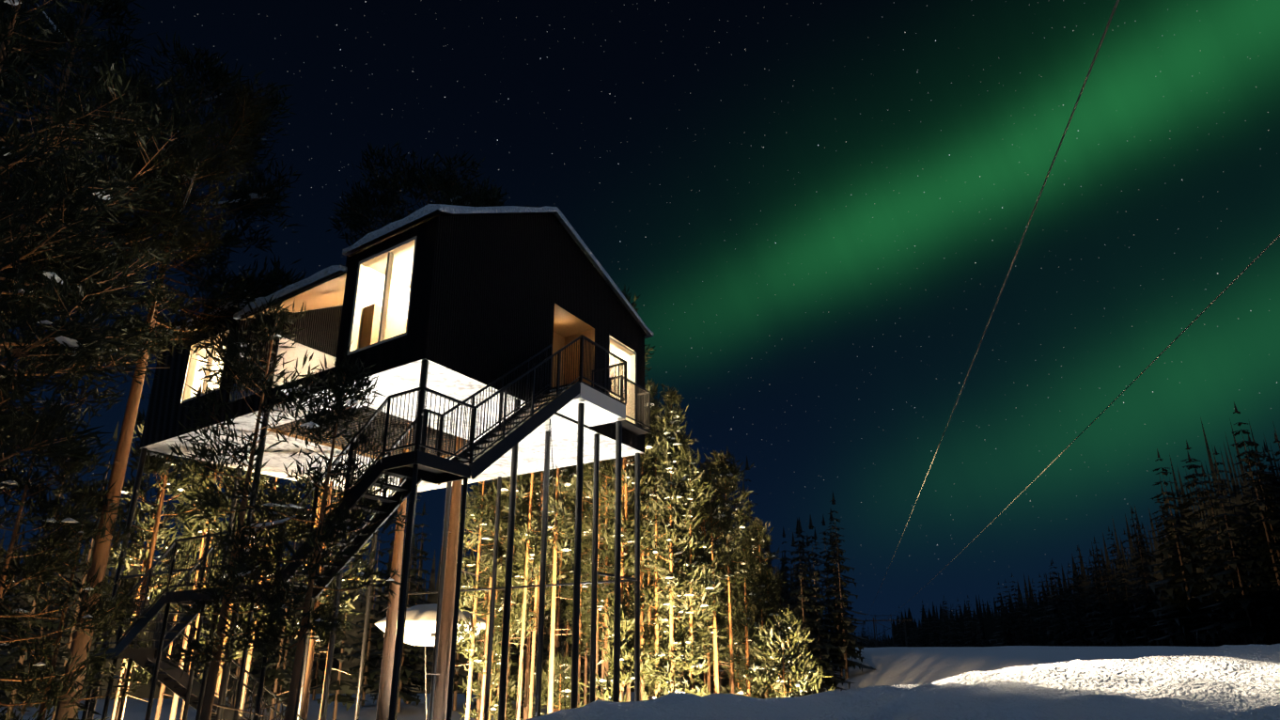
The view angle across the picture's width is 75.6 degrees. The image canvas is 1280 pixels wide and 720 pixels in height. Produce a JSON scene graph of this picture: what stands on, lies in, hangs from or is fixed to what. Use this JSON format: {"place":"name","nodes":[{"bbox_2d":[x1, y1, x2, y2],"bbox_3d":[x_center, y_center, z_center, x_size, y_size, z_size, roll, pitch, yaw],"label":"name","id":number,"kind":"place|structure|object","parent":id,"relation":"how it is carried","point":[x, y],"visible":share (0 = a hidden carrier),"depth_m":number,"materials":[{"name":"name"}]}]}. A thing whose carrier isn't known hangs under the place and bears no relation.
{"place":"outdoors","nodes":[
{"label":"outdoors","id":0,"kind":"place"},
{"bbox_2d":[0,643,1279,719],"bbox_3d":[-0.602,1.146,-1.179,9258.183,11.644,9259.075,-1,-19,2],"label":"snow ground","id":1,"kind":"structure","parent":0,"point":[1144,682],"depth_m":11.46,"materials":[{"name":"white snow"}]},
{"bbox_2d":[81,335,581,719],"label":"staircase","id":2,"kind":"structure","parent":1,"relation":"on","point":[473,460],"depth_m":15.62,"materials":[{"name":"black metal"}]},
{"bbox_2d":[86,359,639,719],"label":"steel columns","id":3,"kind":"structure","parent":1,"relation":"on","point":[576,584],"depth_m":19.30,"materials":[{"name":"black metal"}]},
{"bbox_2d":[140,358,643,497],"bbox_3d":[-6.691,2.480,22.555,13.461,0.001,8.774,-14,-24,35],"label":"house underside","id":4,"kind":"object","parent":3,"relation":"on","point":[454,384],"visible":0.35,"depth_m":21.06,"materials":[{"name":"white paint"}]},
{"bbox_2d":[256,405,468,458],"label":"wood terrace","id":5,"kind":"structure","parent":4,"relation":"on","point":[309,440],"depth_m":22.19,"materials":[{"name":"brown wood"}]},
{"bbox_2d":[275,405,468,457],"bbox_3d":[-6.633,1.956,21.376,3.822,0.022,5.568,-10,-22,26],"label":"safety net","id":6,"kind":"object","parent":5,"relation":"on","point":[288,425],"visible":0.23,"depth_m":21.04,"materials":[{"name":"black metal"}]},
{"bbox_2d":[139,213,644,458],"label":"cabin walls","id":7,"kind":"structure","parent":4,"relation":"on","point":[488,292],"depth_m":18.43,"materials":[{"name":"black wood"}]},
{"bbox_2d":[240,273,346,320],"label":"ceiling","id":8,"kind":"structure","parent":7,"relation":"attached to","point":[329,293],"depth_m":20.41,"materials":[{"name":"brown wood"}]},
{"bbox_2d":[180,246,634,439],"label":"room interiors","id":9,"kind":"object","parent":7,"relation":"in","point":[372,297],"depth_m":19.02,"materials":[{"name":"beige"}]},
{"bbox_2d":[181,235,636,423],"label":"window frames","id":10,"kind":"structure","parent":7,"relation":"attached to","point":[387,254],"depth_m":17.51,"materials":[{"name":"beige paint"}]},
{"bbox_2d":[186,244,632,420],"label":"glazing","id":11,"kind":"structure","parent":10,"relation":"in","point":[337,335],"depth_m":17.79,"materials":[{"name":"clear glass"}]},
{"bbox_2d":[183,212,647,335],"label":"cabin roof","id":12,"kind":"structure","parent":7,"relation":"on","point":[561,226],"depth_m":18.72,"materials":[{"name":"black metal"}]},
{"bbox_2d":[166,203,653,338],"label":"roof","id":13,"kind":"structure","parent":12,"relation":"on","point":[425,212],"depth_m":18.85,"materials":[{"name":"white"}]},
{"bbox_2d":[518,303,594,419],"bbox_3d":[-2.035,0.088,20.537,1.050,2.270,2.078,-10,-22,26],"label":"doorway","id":14,"kind":"structure","parent":7,"relation":"attached to","point":[569,327],"depth_m":21.45,"materials":[{"name":"brown wood"}]},
{"bbox_2d":[543,334,650,435],"bbox_3d":[-0.677,0.888,20.496,1.141,1.512,4.775,-10,-22,26],"label":"entrance landing","id":15,"kind":"object","parent":7,"relation":"attached to","point":[601,407],"visible":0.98,"depth_m":19.44,"materials":[{"name":"black metal"}]},
{"bbox_2d":[0,507,815,699],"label":"forest","id":16,"kind":"object","parent":1,"relation":"on","point":[145,690],"visible":0.04,"depth_m":95.89,"materials":[{"name":"green plant"}]},
{"bbox_2d":[0,0,814,719],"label":"snow","id":17,"kind":"structure","parent":1,"relation":"on","point":[76,346],"depth_m":27.26,"materials":[{"name":"white snow"}]},
{"bbox_2d":[0,0,834,719],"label":"pine trees","id":18,"kind":"object","parent":1,"relation":"on","point":[107,135],"depth_m":18.24,"materials":[{"name":"green plant"}]},
{"bbox_2d":[374,603,485,719],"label":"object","id":19,"kind":"object","parent":1,"relation":"on","point":[421,616],"visible":0.44,"depth_m":36.25,"materials":[{"name":"white"}]},
{"bbox_2d":[0,402,1279,719],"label":"spruce forest","id":20,"kind":"object","parent":1,"relation":"on","point":[1210,605],"depth_m":82.31,"materials":[{"name":"green plant"}]},
{"bbox_2d":[852,633,892,647],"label":"trees","id":21,"kind":"object","parent":1,"relation":"on","point":[890,643],"visible":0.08,"depth_m":491.78,"materials":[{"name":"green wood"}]},
{"bbox_2d":[874,613,895,647],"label":"utility pole","id":22,"kind":"object","parent":1,"relation":"on","point":[892,630],"visible":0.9,"depth_m":287.86,"materials":[{"name":"grey wood"}]},
{"bbox_2d":[865,617,912,647],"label":"utility pole","id":23,"kind":"object","parent":1,"relation":"on","point":[888,619],"visible":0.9,"depth_m":150.44,"materials":[{"name":"grey wood"}]},
{"bbox_2d":[865,0,1279,617],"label":"power line wires","id":24,"kind":"object","parent":23,"relation":"attached to","point":[1014,259],"visible":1,"depth_m":14.69,"materials":[{"name":"brown"}]},
{"bbox_2d":[891,417,1279,646],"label":"trees","id":25,"kind":"object","parent":1,"relation":"on","point":[989,620],"visible":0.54,"depth_m":139.40,"materials":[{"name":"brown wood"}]},
{"bbox_2d":[0,0,1279,640],"label":"sky","id":26,"kind":"structure","parent":0,"point":[818,212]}
]}

